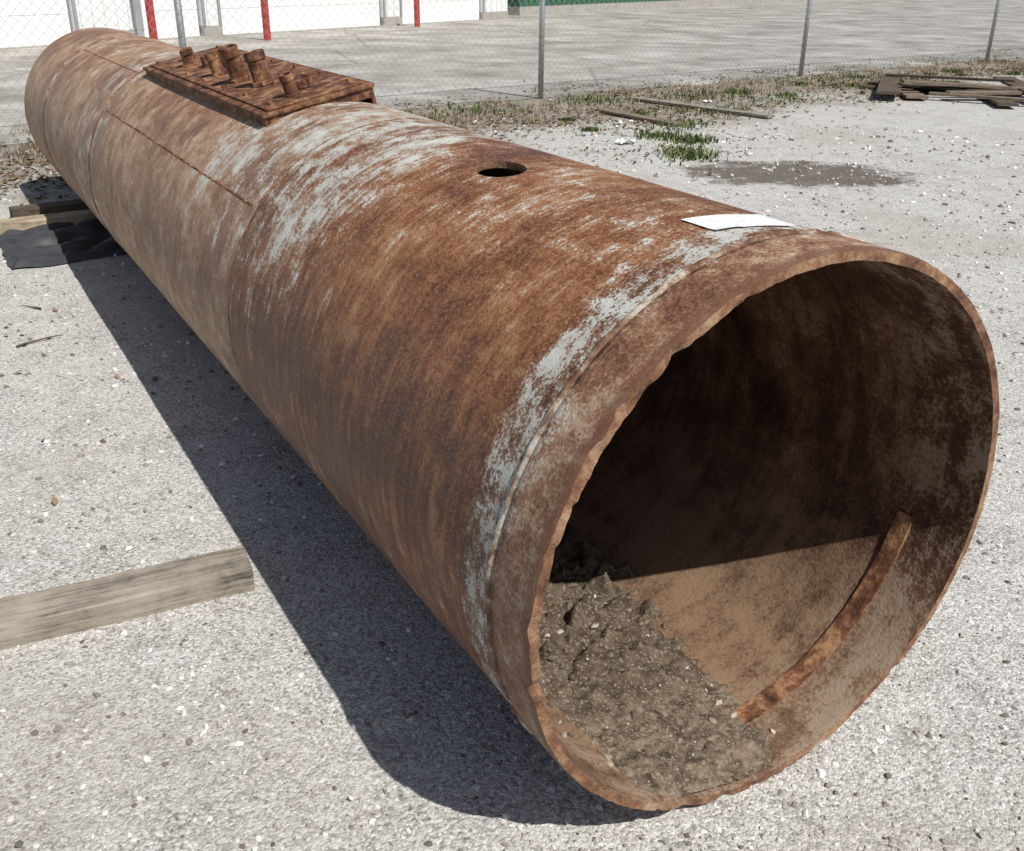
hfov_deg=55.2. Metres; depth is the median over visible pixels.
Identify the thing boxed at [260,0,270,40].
bollard
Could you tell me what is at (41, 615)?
timber plank
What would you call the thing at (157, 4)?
roll up doors
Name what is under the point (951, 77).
scrap timber
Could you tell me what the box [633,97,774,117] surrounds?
timber board
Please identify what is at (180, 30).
chain link fence
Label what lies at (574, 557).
soil pile
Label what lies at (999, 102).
scrap timber
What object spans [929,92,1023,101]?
scrap timber
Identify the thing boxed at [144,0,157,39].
bollard
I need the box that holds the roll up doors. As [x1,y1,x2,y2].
[0,0,478,47]
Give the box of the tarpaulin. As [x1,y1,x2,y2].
[0,219,127,268]
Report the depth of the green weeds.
11.98 m
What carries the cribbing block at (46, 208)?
on the ground at (78, 821)
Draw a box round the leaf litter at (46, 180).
[0,47,1023,210]
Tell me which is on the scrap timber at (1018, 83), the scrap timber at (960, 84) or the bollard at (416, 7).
the scrap timber at (960, 84)
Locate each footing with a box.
[0,11,507,49]
[507,0,806,15]
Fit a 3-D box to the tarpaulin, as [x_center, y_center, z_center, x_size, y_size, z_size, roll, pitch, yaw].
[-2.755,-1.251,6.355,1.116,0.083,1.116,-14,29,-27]
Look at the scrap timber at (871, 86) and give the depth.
14.45 m
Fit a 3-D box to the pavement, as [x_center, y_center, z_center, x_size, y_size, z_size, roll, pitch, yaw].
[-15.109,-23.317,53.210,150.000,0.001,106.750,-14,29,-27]
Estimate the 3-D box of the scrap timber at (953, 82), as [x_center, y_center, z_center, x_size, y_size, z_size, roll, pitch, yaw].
[6.554,-4.865,14.009,1.883,0.038,0.300,8,26,10]
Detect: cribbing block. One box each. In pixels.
[0,209,98,234]
[9,199,88,217]
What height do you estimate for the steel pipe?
1.362 m
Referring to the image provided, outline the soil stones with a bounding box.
[541,573,775,789]
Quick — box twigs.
[16,305,62,347]
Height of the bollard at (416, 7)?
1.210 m
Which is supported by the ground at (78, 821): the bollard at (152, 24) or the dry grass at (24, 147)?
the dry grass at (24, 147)
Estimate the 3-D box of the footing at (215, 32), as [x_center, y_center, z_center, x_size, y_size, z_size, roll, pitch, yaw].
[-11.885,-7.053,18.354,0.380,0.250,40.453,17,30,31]
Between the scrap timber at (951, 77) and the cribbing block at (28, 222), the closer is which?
the cribbing block at (28, 222)
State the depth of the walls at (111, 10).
21.98 m
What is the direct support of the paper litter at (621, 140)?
on the ground at (78, 821)
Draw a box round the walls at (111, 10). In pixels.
[66,0,506,31]
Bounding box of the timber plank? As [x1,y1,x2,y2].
[0,546,254,650]
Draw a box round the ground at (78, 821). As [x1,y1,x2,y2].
[0,57,1023,850]
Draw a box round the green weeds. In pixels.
[12,68,1023,171]
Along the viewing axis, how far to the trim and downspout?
22.30 m
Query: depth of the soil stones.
2.27 m
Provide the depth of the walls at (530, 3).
37.36 m
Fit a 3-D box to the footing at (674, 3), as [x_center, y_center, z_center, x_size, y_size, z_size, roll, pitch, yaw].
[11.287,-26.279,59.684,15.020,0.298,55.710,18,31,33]
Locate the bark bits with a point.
(54, 500)
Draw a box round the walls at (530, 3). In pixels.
[507,0,671,6]
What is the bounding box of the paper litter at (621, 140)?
[615,138,635,143]
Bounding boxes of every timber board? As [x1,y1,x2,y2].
[600,109,682,125]
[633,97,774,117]
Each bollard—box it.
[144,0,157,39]
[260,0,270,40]
[414,0,419,26]
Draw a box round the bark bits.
[3,262,157,504]
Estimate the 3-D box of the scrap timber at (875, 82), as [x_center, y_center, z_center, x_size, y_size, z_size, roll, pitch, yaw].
[6.205,-4.956,14.327,1.952,0.038,0.324,21,32,38]
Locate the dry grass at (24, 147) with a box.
[0,53,1023,166]
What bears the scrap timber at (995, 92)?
on the scrap timber at (999, 102)
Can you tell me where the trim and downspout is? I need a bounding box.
[71,0,484,36]
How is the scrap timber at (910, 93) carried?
on the ground at (78, 821)
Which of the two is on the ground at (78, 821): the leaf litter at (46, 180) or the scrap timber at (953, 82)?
the leaf litter at (46, 180)
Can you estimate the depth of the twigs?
4.66 m
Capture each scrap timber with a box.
[860,84,950,92]
[867,80,993,90]
[876,76,902,94]
[885,73,1015,81]
[900,79,1008,89]
[900,88,927,98]
[902,80,1023,89]
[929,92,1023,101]
[945,90,1023,94]
[987,95,1018,106]
[993,76,1023,92]
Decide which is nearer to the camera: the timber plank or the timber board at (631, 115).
the timber plank
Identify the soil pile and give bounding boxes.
[539,526,770,798]
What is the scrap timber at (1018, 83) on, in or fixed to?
on the scrap timber at (974, 96)
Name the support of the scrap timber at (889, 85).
on the scrap timber at (875, 82)
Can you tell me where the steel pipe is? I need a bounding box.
[24,27,999,810]
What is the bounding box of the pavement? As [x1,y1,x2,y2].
[0,0,1023,144]
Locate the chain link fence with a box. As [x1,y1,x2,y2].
[0,0,1023,142]

